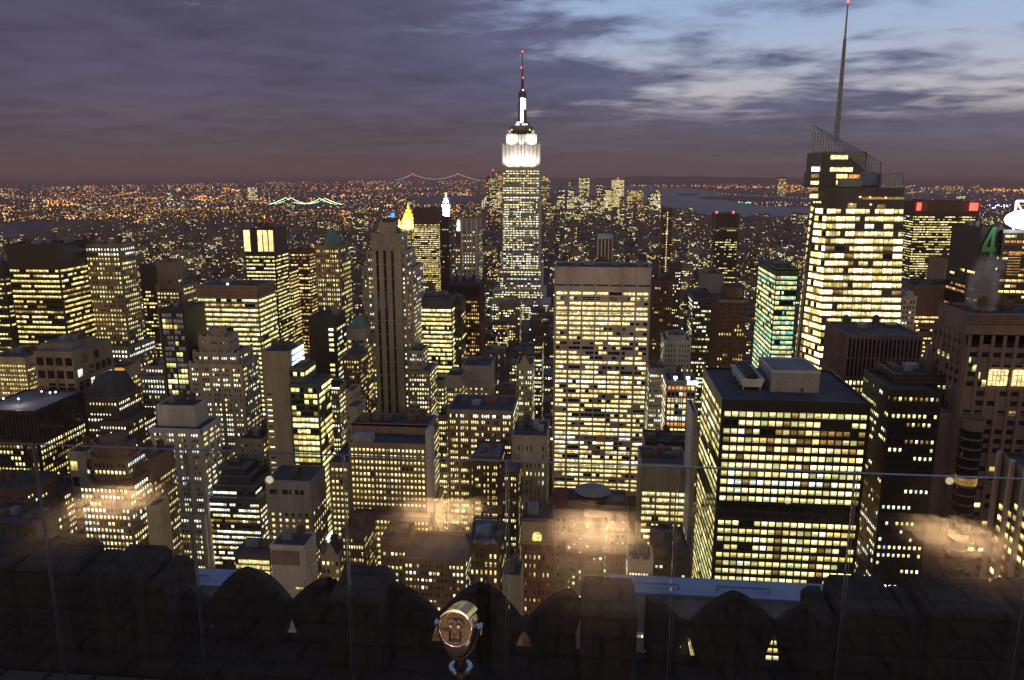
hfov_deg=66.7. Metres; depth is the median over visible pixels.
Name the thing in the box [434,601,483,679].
coin viewer
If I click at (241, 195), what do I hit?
tower
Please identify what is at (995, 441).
window
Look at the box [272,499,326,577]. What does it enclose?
window
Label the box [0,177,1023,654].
ground
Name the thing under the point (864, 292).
window
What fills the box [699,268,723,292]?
office tower
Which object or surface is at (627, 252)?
block
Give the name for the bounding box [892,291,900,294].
window
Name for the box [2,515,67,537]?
window
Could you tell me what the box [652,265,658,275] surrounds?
block
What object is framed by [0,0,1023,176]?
sky
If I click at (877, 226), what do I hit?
window
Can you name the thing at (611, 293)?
window
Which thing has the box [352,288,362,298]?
block
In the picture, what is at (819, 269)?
ribbon window
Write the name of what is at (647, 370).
window
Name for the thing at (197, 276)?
block
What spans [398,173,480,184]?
suspension bridge
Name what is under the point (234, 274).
block
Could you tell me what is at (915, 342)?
window
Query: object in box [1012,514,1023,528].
window
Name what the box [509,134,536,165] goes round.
window
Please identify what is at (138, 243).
block
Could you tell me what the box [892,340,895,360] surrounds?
window
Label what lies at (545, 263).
block
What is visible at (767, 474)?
window
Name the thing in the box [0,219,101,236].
river
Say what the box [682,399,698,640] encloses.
blade slab
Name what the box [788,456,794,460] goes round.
window
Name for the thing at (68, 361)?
window
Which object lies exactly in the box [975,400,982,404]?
window
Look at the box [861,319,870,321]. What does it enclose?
window
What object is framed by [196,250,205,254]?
block
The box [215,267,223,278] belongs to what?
block
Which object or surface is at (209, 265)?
block
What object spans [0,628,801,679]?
parapet ledge
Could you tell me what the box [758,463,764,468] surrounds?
window
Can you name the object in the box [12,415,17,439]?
window
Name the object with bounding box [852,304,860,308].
window
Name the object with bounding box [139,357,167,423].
stone block
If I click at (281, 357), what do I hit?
blank slab
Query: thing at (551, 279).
block
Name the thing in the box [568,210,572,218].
downtown block
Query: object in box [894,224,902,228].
window
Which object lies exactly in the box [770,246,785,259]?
block
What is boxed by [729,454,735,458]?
window
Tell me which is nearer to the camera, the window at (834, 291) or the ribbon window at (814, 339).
the window at (834, 291)
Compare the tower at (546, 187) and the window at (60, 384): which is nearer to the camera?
the window at (60, 384)
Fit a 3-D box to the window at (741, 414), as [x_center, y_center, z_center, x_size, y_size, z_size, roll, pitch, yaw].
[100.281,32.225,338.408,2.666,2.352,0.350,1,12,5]
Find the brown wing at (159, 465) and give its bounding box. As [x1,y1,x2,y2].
[141,439,183,554]
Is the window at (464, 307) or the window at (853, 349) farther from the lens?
the window at (464, 307)
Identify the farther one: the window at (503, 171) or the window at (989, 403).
the window at (503, 171)
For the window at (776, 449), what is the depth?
340.04 m
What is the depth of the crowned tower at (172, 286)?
763.06 m
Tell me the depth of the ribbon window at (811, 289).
555.59 m
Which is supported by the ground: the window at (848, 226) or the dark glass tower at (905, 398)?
the dark glass tower at (905, 398)
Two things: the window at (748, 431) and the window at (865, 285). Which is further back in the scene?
the window at (865, 285)
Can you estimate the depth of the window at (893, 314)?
545.11 m
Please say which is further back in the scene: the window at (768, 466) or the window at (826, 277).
the window at (826, 277)
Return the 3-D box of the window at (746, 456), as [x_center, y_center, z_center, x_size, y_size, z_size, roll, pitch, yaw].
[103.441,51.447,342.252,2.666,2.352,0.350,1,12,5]
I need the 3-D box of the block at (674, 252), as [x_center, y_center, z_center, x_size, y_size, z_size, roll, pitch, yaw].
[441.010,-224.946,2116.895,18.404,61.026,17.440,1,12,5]
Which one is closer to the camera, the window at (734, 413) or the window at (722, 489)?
the window at (734, 413)
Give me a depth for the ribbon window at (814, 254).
547.24 m
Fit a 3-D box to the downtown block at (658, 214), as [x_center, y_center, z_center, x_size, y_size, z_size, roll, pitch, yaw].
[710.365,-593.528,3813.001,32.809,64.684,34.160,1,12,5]
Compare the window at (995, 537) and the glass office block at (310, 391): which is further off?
the glass office block at (310, 391)
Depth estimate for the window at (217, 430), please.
504.51 m
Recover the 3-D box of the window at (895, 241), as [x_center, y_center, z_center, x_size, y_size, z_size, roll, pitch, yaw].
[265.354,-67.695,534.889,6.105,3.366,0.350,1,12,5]
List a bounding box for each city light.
[1,180,1023,275]
[2,180,1020,268]
[18,181,961,260]
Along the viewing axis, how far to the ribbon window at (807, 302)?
559.40 m
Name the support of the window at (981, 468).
in the granite tower at (974, 352)
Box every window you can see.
[0,273,18,351]
[0,363,37,397]
[0,417,3,438]
[0,423,85,473]
[2,415,6,438]
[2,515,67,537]
[3,481,56,503]
[5,415,10,439]
[9,415,13,439]
[10,265,94,342]
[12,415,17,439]
[16,415,20,439]
[20,415,24,439]
[23,415,28,439]
[27,415,31,439]
[31,416,35,439]
[36,357,43,364]
[37,415,40,438]
[38,370,45,377]
[40,413,43,437]
[42,412,45,436]
[45,411,48,434]
[46,357,53,365]
[47,371,54,377]
[47,410,50,433]
[49,383,56,389]
[55,358,62,365]
[57,371,64,378]
[58,383,65,389]
[60,493,77,536]
[65,358,71,365]
[66,371,73,378]
[68,384,74,389]
[70,461,77,470]
[72,477,79,486]
[74,493,81,501]
[76,355,81,364]
[76,509,83,517]
[78,369,82,376]
[78,524,85,532]
[79,381,84,389]
[81,454,149,550]
[82,353,87,362]
[83,459,93,533]
[85,378,89,387]
[86,246,154,374]
[89,393,154,446]
[90,364,94,372]
[94,349,98,357]
[95,362,99,370]
[101,360,105,367]
[107,357,110,365]
[142,369,164,418]
[143,291,161,356]
[150,468,182,554]
[154,423,221,567]
[158,280,196,306]
[192,338,261,445]
[198,293,278,419]
[210,484,268,564]
[223,442,269,464]
[246,253,292,340]
[248,189,257,199]
[267,394,275,472]
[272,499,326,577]
[290,270,302,342]
[291,253,317,352]
[296,365,334,532]
[316,247,352,323]
[331,429,444,563]
[332,385,346,453]
[337,323,346,378]
[343,521,378,567]
[344,355,368,411]
[365,236,422,413]
[366,338,373,412]
[383,552,470,637]
[402,228,413,245]
[410,350,437,415]
[414,224,440,290]
[421,308,454,372]
[438,386,446,412]
[439,421,448,529]
[440,221,451,290]
[448,384,464,403]
[450,402,517,529]
[454,307,465,366]
[456,231,482,277]
[466,301,478,358]
[475,451,520,560]
[492,171,547,319]
[496,175,501,189]
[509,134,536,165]
[514,435,548,516]
[517,368,534,418]
[525,546,552,644]
[533,532,540,540]
[534,342,543,417]
[542,176,549,207]
[554,292,647,491]
[557,517,623,596]
[579,178,589,200]
[603,190,610,207]
[612,180,623,207]
[626,559,650,637]
[627,191,642,209]
[645,370,662,429]
[649,535,684,647]
[650,194,657,209]
[651,287,671,360]
[659,213,671,274]
[660,339,688,370]
[661,378,693,430]
[666,266,679,328]
[683,419,695,573]
[687,296,710,421]
[688,381,866,659]
[709,229,737,284]
[717,303,744,366]
[720,479,726,483]
[720,487,725,491]
[721,462,727,466]
[721,470,726,475]
[722,445,728,449]
[722,454,727,458]
[723,428,729,433]
[723,437,728,441]
[724,411,730,415]
[727,487,732,491]
[728,471,734,475]
[728,479,733,483]
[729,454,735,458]
[729,462,734,467]
[730,437,736,441]
[730,445,735,450]
[731,428,736,433]
[732,411,737,416]
[734,488,740,492]
[735,471,741,475]
[735,479,740,483]
[736,454,742,458]
[736,463,741,467]
[737,446,743,450]
[738,429,744,433]
[738,437,743,442]
[739,411,745,416]
[739,420,744,424]
[742,479,748,484]
[743,463,749,467]
[743,471,748,475]
[744,446,750,450]
[744,454,749,459]
[745,437,751,442]
[746,420,752,425]
[746,429,751,433]
[747,412,752,416]
[749,480,755,484]
[750,471,756,476]
[751,455,757,459]
[751,463,756,467]
[752,267,796,367]
[752,438,758,442]
[752,446,757,450]
[753,429,759,433]
[754,412,760,416]
[754,421,759,425]
[757,472,763,476]
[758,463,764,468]
[759,446,765,451]
[759,455,764,459]
[760,438,765,442]
[761,421,767,425]
[762,412,767,416]
[765,464,771,468]
[765,472,770,476]
[766,455,772,459]
[767,438,773,442]
[767,447,772,451]
[769,412,775,417]
[769,421,774,425]
[773,455,779,460]
[773,464,778,468]
[774,447,780,451]
[775,430,781,434]
[775,438,780,443]
[776,421,782,426]
[777,179,785,195]
[777,413,782,417]
[780,464,786,468]
[781,456,787,460]
[782,439,788,443]
[782,447,787,451]
[783,430,789,434]
[784,413,790,417]
[784,421,789,426]
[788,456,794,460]
[789,447,795,452]
[790,430,796,435]
[790,439,795,443]
[791,422,797,426]
[792,413,798,417]
[796,448,802,452]
[797,439,803,443]
[798,430,804,435]
[799,413,805,418]
[799,422,804,426]
[800,346,819,356]
[800,353,819,363]
[801,340,819,350]
[802,327,820,335]
[802,333,820,343]
[803,320,820,329]
[804,313,820,321]
[804,448,810,452]
[805,300,821,307]
[805,307,821,314]
[805,431,811,435]
[805,439,810,444]
[806,293,821,300]
[806,422,812,426]
[807,286,822,293]
[807,413,813,418]
[808,273,823,279]
[808,279,822,286]
[809,266,823,271]
[810,187,817,190]
[810,194,817,197]
[810,259,823,264]
[811,174,818,177]
[811,245,824,250]
[811,252,824,257]
[812,167,819,170]
[812,237,824,242]
[812,440,818,444]
[813,230,825,235]
[813,431,819,435]
[814,223,825,227]
[814,414,820,418]
[814,422,820,427]
[815,208,826,212]
[815,216,825,220]
[820,209,903,368]
[821,431,826,436]
[822,304,831,308]
[822,311,831,315]
[822,414,828,418]
[823,290,832,294]
[823,297,831,301]
[824,268,833,272]
[824,275,832,279]
[825,246,834,250]
[825,261,833,265]
[826,224,835,228]
[826,231,834,235]
[827,209,835,213]
[828,431,834,436]
[830,167,852,170]
[830,414,836,418]
[831,155,847,158]
[832,297,841,301]
[832,311,841,315]
[833,275,842,279]
[833,283,842,286]
[833,290,841,294]
[834,253,843,257]
[834,261,843,265]
[835,239,844,243]
[835,246,843,250]
[836,174,846,177]
[836,216,845,220]
[836,224,844,228]
[837,414,843,419]
[842,297,851,301]
[842,311,850,315]
[843,275,852,279]
[844,254,853,257]
[845,224,854,228]
[845,231,854,235]
[845,414,851,419]
[846,209,854,213]
[846,216,854,220]
[846,339,851,375]
[848,203,856,207]
[849,175,859,177]
[850,339,855,375]
[851,312,860,315]
[852,290,861,294]
[852,297,861,301]
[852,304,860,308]
[853,268,862,272]
[853,276,862,279]
[854,239,863,243]
[854,246,863,250]
[854,254,862,258]
[854,339,859,375]
[855,224,863,228]
[855,231,863,235]
[855,377,944,586]
[856,209,864,213]
[858,339,863,375]
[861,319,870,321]
[862,197,903,198]
[862,283,871,287]
[862,290,871,294]
[862,305,870,308]
[862,339,867,375]
[863,254,872,258]
[863,268,872,272]
[863,276,871,280]
[864,231,873,235]
[864,239,873,243]
[864,246,872,250]
[865,224,873,228]
[867,339,871,368]
[871,305,880,309]
[871,312,880,316]
[871,339,875,368]
[872,283,881,287]
[872,290,881,294]
[872,298,880,301]
[873,246,882,250]
[873,254,882,258]
[873,261,882,265]
[873,268,881,272]
[874,216,883,221]
[874,224,883,228]
[874,231,882,235]
[875,339,879,365]
[877,205,885,208]
[880,339,883,360]
[881,305,890,309]
[881,312,890,316]
[882,269,891,273]
[882,283,891,287]
[882,298,890,302]
[883,247,892,250]
[883,254,891,258]
[884,209,893,213]
[884,217,893,221]
[884,224,892,228]
[884,232,892,236]
[884,339,887,360]
[888,340,891,360]
[891,298,900,302]
[891,305,900,309]
[891,312,900,316]
[892,261,901,265]
[892,269,901,273]
[892,276,901,280]
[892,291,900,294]
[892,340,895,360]
[893,239,902,243]
[893,247,902,251]
[893,254,901,258]
[894,217,902,221]
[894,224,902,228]
[896,340,899,361]
[900,340,904,361]
[902,215,976,278]
[904,340,908,361]
[908,340,912,361]
[912,340,916,361]
[916,340,920,361]
[932,329,980,576]
[944,240,1000,302]
[966,381,973,385]
[967,371,974,375]
[970,352,976,356]
[971,342,978,346]
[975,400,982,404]
[976,391,983,395]
[977,381,984,385]
[979,466,984,470]
[981,352,988,356]
[984,429,989,433]
[986,401,993,405]
[987,369,1008,385]
[991,556,1002,571]
[993,352,1000,356]
[993,439,999,443]
[993,546,1004,560]
[994,343,1001,347]
[994,429,1001,433]
[994,535,1005,550]
[995,524,1007,538]
[997,514,1009,528]
[999,391,1006,395]
[999,503,1010,517]
[1004,439,1011,443]
[1005,353,1011,357]
[1006,343,1013,347]
[1006,430,1012,434]
[1006,558,1018,573]
[1007,420,1014,424]
[1008,547,1020,562]
[1009,536,1022,552]
[1010,401,1016,405]
[1011,370,1023,385]
[1011,392,1018,396]
[1011,525,1023,540]
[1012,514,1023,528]
[1016,353,1023,357]
[1018,343,1023,347]
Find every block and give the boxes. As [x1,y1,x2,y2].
[0,341,40,398]
[0,385,86,474]
[0,467,60,503]
[0,497,70,539]
[0,535,195,660]
[33,329,114,434]
[57,473,78,536]
[83,370,155,446]
[113,357,142,405]
[134,241,144,246]
[135,245,147,254]
[137,254,145,264]
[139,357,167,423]
[144,252,161,263]
[149,251,161,261]
[152,247,163,257]
[159,238,174,256]
[170,249,182,257]
[172,244,185,250]
[176,249,194,258]
[177,238,189,249]
[184,252,202,269]
[185,270,199,274]
[188,276,196,280]
[190,274,200,280]
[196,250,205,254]
[200,266,212,279]
[203,262,213,270]
[204,238,220,253]
[206,251,217,265]
[209,458,269,569]
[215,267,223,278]
[216,244,226,256]
[220,260,231,266]
[222,423,269,466]
[223,263,237,277]
[225,249,239,263]
[228,268,241,278]
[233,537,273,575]
[234,244,244,251]
[235,255,245,265]
[237,265,245,270]
[264,464,327,578]
[269,524,318,632]
[288,359,334,532]
[289,266,303,355]
[320,529,332,552]
[320,533,342,581]
[329,406,444,565]
[341,508,378,571]
[342,341,370,411]
[344,384,360,440]
[345,399,365,440]
[350,254,359,264]
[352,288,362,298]
[352,298,363,310]
[355,259,364,269]
[355,284,362,289]
[355,304,363,316]
[356,254,365,265]
[356,266,363,283]
[381,519,470,640]
[387,213,399,230]
[421,290,457,372]
[423,282,436,291]
[437,372,446,413]
[446,367,464,403]
[447,394,518,532]
[455,219,459,245]
[461,351,494,394]
[467,519,504,593]
[472,439,520,565]
[483,245,495,260]
[483,266,486,273]
[484,195,487,206]
[484,256,491,265]
[485,278,495,287]
[485,292,492,317]
[485,321,492,329]
[485,333,496,346]
[485,345,499,388]
[486,197,492,206]
[487,261,496,280]
[490,190,498,198]
[490,212,497,216]
[492,257,501,266]
[493,197,497,207]
[493,319,507,352]
[493,345,505,371]
[496,247,501,257]
[496,381,515,394]
[497,266,499,280]
[498,199,501,208]
[499,297,521,345]
[511,413,549,558]
[514,343,530,357]
[521,498,554,645]
[529,314,542,345]
[531,306,544,316]
[539,320,553,336]
[540,312,553,323]
[543,258,547,268]
[543,336,553,358]
[544,204,549,212]
[546,212,551,218]
[546,282,553,303]
[549,276,553,282]
[550,264,554,276]
[553,483,628,648]
[557,198,562,209]
[558,188,564,208]
[559,244,569,257]
[560,209,567,215]
[563,250,571,261]
[567,195,575,209]
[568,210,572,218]
[569,196,573,209]
[570,246,578,260]
[572,249,583,261]
[574,211,581,221]
[577,203,582,208]
[584,197,592,208]
[589,255,596,261]
[595,204,601,213]
[603,188,610,209]
[605,212,610,219]
[607,188,613,207]
[620,199,624,206]
[624,249,631,259]
[624,254,637,261]
[625,541,653,637]
[634,444,685,544]
[636,637,645,652]
[637,210,644,221]
[642,204,647,210]
[642,424,684,452]
[649,525,687,654]
[652,188,659,209]
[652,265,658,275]
[653,212,660,219]
[660,364,697,430]
[671,246,677,257]
[671,258,683,262]
[678,250,686,259]
[680,297,687,312]
[681,263,691,289]
[685,257,692,269]
[688,247,702,269]
[691,279,698,286]
[692,268,698,279]
[698,253,706,269]
[737,276,749,290]
[740,258,756,278]
[741,268,752,275]
[743,355,751,364]
[744,272,754,279]
[744,278,757,293]
[744,293,754,305]
[746,310,754,318]
[747,251,756,260]
[747,306,755,311]
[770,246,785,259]
[800,574,1023,679]
[926,253,948,278]
[979,450,1023,581]
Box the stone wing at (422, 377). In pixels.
[408,342,437,422]
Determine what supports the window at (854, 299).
in the glass skyscraper at (853, 261)
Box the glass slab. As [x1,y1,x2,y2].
[159,299,206,396]
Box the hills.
[551,176,803,184]
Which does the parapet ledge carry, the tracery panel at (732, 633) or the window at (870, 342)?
the tracery panel at (732, 633)
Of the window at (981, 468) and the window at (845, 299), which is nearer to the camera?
the window at (981, 468)
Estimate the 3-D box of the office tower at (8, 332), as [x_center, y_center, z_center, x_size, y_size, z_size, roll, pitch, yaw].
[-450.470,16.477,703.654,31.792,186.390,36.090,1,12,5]
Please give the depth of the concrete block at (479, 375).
585.88 m
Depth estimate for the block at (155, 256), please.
1913.79 m
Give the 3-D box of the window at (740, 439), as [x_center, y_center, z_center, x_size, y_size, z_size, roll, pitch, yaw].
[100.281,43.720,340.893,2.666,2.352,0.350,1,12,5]
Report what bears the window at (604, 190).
in the downtown block at (605, 195)
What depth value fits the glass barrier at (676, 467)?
6.91 m
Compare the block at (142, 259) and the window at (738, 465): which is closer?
the window at (738, 465)
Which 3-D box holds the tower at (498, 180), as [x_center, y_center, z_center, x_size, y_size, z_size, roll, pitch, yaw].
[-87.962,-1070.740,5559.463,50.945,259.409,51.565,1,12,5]
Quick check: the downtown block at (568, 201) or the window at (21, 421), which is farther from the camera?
the downtown block at (568, 201)
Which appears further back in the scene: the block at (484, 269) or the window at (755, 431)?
the block at (484, 269)
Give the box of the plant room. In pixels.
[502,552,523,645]
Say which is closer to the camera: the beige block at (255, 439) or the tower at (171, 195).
the beige block at (255, 439)
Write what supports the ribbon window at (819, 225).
in the glass skyscraper at (853, 261)
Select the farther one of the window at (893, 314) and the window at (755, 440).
the window at (893, 314)
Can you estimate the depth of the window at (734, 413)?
338.55 m
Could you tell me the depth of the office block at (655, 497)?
441.99 m
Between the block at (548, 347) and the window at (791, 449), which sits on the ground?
the block at (548, 347)
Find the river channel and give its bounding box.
[412,195,482,203]
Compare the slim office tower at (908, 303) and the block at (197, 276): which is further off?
the block at (197, 276)
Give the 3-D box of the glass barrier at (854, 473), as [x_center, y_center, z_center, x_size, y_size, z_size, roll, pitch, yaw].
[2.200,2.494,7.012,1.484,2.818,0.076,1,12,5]
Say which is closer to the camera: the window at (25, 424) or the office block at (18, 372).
the window at (25, 424)
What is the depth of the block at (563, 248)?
2102.00 m
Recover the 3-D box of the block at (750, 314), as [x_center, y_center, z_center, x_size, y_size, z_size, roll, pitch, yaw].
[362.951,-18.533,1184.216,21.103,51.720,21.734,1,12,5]
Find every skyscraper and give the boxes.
[490,51,550,332]
[795,0,904,368]
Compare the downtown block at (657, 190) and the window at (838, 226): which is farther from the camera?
the downtown block at (657, 190)
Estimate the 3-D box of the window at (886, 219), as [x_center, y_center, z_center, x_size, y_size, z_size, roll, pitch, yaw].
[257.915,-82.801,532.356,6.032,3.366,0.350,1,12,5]
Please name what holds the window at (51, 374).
in the arcade block at (80, 360)
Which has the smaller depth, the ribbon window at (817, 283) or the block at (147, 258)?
the ribbon window at (817, 283)
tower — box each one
[0,255,18,351]
[5,237,94,345]
[81,432,150,550]
[82,234,155,374]
[134,196,141,201]
[139,260,161,356]
[148,391,223,568]
[155,258,197,356]
[166,191,175,200]
[187,324,263,457]
[195,278,278,419]
[236,191,245,200]
[243,222,293,342]
[248,186,261,200]
[289,246,317,354]
[308,305,346,380]
[314,230,352,327]
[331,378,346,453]
[346,314,373,412]
[362,218,423,413]
[398,204,413,246]
[413,206,442,290]
[437,404,449,531]
[439,215,452,290]
[442,193,450,216]
[448,274,485,358]
[454,294,465,366]
[455,215,482,278]
[486,176,490,196]
[491,170,495,189]
[496,172,501,189]
[515,350,534,418]
[534,336,543,419]
[542,175,550,208]
[552,255,651,496]
[568,181,571,195]
[579,177,589,202]
[596,183,602,203]
[597,234,612,261]
[611,178,623,207]
[626,189,642,210]
[644,356,665,429]
[648,271,672,360]
[649,189,657,210]
[659,207,672,274]
[660,330,691,370]
[666,259,681,330]
[687,286,712,422]
[688,357,872,659]
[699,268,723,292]
[708,285,747,366]
[709,211,738,284]
[752,259,798,367]
[775,177,786,197]
[822,314,923,393]
[854,359,946,589]
[901,274,945,358]
[901,289,917,329]
[902,199,979,278]
[920,294,1023,578]
[943,200,1023,303]
[952,195,964,200]
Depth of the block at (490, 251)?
2041.42 m
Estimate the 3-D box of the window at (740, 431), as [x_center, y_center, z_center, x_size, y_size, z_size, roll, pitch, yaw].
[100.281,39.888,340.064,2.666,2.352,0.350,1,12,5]
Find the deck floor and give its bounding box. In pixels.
[0,669,160,679]
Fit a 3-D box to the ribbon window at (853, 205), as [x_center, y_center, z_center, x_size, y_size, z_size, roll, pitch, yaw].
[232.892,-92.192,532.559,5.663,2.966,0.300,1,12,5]
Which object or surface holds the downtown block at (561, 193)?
on the ground
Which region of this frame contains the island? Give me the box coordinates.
[698,196,734,199]
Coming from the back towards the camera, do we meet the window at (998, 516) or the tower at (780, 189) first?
the tower at (780, 189)
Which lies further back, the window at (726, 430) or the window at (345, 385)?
the window at (345, 385)
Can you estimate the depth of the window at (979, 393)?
344.30 m
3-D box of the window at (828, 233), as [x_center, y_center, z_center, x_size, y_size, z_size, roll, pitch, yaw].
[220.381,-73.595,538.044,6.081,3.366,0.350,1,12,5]
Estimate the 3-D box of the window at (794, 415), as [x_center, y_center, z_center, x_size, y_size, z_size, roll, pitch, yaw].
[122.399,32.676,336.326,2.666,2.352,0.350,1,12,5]
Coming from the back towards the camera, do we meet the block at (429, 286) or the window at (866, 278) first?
the block at (429, 286)
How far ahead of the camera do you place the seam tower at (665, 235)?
1276.99 m
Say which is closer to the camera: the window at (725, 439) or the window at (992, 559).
the window at (992, 559)
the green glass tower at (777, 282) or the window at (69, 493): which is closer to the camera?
the window at (69, 493)
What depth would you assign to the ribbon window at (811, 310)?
559.13 m
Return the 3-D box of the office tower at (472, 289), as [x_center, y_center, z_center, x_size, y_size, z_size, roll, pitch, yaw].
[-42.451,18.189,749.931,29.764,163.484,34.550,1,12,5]
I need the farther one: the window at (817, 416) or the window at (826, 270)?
the window at (826, 270)
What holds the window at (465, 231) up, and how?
in the apartment tower at (468, 257)
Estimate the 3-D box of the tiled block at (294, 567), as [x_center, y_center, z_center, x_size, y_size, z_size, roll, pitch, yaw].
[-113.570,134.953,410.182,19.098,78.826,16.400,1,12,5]
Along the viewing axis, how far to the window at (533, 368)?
546.97 m
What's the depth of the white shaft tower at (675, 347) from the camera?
566.91 m
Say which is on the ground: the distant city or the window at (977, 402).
the distant city
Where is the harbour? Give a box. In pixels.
[483,186,810,216]
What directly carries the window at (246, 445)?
in the beige block at (255, 439)
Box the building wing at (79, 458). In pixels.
[67,434,94,537]
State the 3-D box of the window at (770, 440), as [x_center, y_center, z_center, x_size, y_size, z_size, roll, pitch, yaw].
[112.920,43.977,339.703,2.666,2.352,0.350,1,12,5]
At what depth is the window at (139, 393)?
529.63 m
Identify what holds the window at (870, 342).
in the piered tower at (852, 350)
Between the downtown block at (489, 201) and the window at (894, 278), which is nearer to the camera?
the window at (894, 278)
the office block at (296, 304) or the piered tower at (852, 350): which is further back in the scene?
the office block at (296, 304)
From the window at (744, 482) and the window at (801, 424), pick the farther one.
the window at (744, 482)
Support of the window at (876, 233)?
in the glass skyscraper at (853, 261)
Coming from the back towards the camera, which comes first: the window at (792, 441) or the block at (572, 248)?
the block at (572, 248)
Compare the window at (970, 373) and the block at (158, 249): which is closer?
the window at (970, 373)
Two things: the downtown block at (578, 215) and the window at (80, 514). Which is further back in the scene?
the downtown block at (578, 215)
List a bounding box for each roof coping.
[196,568,236,597]
[609,574,822,639]
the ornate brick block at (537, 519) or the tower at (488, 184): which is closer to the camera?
the ornate brick block at (537, 519)
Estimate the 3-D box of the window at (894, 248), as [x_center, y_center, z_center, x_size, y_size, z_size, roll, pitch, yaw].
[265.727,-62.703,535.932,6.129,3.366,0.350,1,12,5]
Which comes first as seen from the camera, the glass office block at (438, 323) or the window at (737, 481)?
the window at (737, 481)
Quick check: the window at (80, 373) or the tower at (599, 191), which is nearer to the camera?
the window at (80, 373)
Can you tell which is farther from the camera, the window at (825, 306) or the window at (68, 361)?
the window at (825, 306)
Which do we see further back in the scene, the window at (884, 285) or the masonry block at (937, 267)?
the masonry block at (937, 267)
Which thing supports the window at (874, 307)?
in the glass skyscraper at (853, 261)
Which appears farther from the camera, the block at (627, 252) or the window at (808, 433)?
the block at (627, 252)
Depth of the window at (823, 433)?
336.57 m
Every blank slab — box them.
[146,497,173,555]
[261,338,304,474]
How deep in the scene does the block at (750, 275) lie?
1753.86 m
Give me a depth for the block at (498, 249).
2152.41 m
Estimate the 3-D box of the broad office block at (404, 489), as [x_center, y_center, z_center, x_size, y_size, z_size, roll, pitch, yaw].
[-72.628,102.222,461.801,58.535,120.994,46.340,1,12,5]
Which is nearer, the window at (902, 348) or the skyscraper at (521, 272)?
the window at (902, 348)
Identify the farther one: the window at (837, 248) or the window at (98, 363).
the window at (98, 363)
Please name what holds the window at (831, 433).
in the black tower at (788, 413)
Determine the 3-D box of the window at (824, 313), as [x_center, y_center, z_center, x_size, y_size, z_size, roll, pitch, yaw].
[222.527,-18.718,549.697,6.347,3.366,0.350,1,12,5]
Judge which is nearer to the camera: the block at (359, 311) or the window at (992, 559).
the window at (992, 559)
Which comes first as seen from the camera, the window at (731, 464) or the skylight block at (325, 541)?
the window at (731, 464)
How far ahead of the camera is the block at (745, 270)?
1786.79 m
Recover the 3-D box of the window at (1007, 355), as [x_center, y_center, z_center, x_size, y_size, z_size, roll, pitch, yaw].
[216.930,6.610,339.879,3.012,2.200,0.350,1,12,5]
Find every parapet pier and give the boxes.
[325,564,394,675]
[579,576,637,679]
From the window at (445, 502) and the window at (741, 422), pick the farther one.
the window at (445, 502)
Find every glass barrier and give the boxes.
[0,442,65,679]
[34,444,206,679]
[186,449,353,679]
[344,454,506,679]
[508,460,677,679]
[669,466,855,679]
[837,472,1023,679]
[1012,608,1023,679]
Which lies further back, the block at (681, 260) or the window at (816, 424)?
the block at (681, 260)
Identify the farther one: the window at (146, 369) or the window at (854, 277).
the window at (146, 369)
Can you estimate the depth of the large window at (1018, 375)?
340.54 m
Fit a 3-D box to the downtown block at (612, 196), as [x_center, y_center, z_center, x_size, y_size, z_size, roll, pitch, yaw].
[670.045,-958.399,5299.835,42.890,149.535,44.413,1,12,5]
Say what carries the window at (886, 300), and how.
in the glass skyscraper at (853, 261)
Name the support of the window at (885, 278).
in the glass skyscraper at (853, 261)
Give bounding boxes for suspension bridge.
[269,197,338,207]
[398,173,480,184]
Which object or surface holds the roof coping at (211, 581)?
on the deck tower body
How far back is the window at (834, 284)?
544.71 m
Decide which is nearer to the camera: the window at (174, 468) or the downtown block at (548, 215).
the window at (174, 468)
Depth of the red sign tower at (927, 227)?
1234.69 m
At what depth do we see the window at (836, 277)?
543.51 m
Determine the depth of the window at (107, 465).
418.56 m
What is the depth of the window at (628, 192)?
5064.39 m
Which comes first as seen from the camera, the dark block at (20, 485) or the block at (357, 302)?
the dark block at (20, 485)
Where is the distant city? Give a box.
[0,198,1018,488]
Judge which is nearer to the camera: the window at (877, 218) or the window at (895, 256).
the window at (877, 218)
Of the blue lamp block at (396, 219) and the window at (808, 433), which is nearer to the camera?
the window at (808, 433)
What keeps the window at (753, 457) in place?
in the black tower at (788, 413)
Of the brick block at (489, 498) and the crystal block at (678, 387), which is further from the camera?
the crystal block at (678, 387)
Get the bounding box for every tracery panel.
[183,566,336,649]
[389,581,580,666]
[643,590,823,678]
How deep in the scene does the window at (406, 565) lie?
392.44 m
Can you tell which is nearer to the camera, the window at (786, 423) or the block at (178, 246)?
the window at (786, 423)
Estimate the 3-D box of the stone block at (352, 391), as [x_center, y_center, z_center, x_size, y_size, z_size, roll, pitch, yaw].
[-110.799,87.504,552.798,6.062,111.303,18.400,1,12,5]
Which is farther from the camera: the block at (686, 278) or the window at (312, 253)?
the block at (686, 278)
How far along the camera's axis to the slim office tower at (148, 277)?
815.53 m
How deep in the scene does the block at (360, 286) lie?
1554.50 m
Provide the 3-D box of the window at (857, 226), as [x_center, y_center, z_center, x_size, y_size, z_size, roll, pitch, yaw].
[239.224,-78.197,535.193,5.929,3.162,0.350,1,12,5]
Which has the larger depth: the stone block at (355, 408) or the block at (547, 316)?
the block at (547, 316)
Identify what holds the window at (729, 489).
in the black tower at (788, 413)
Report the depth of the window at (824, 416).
334.93 m

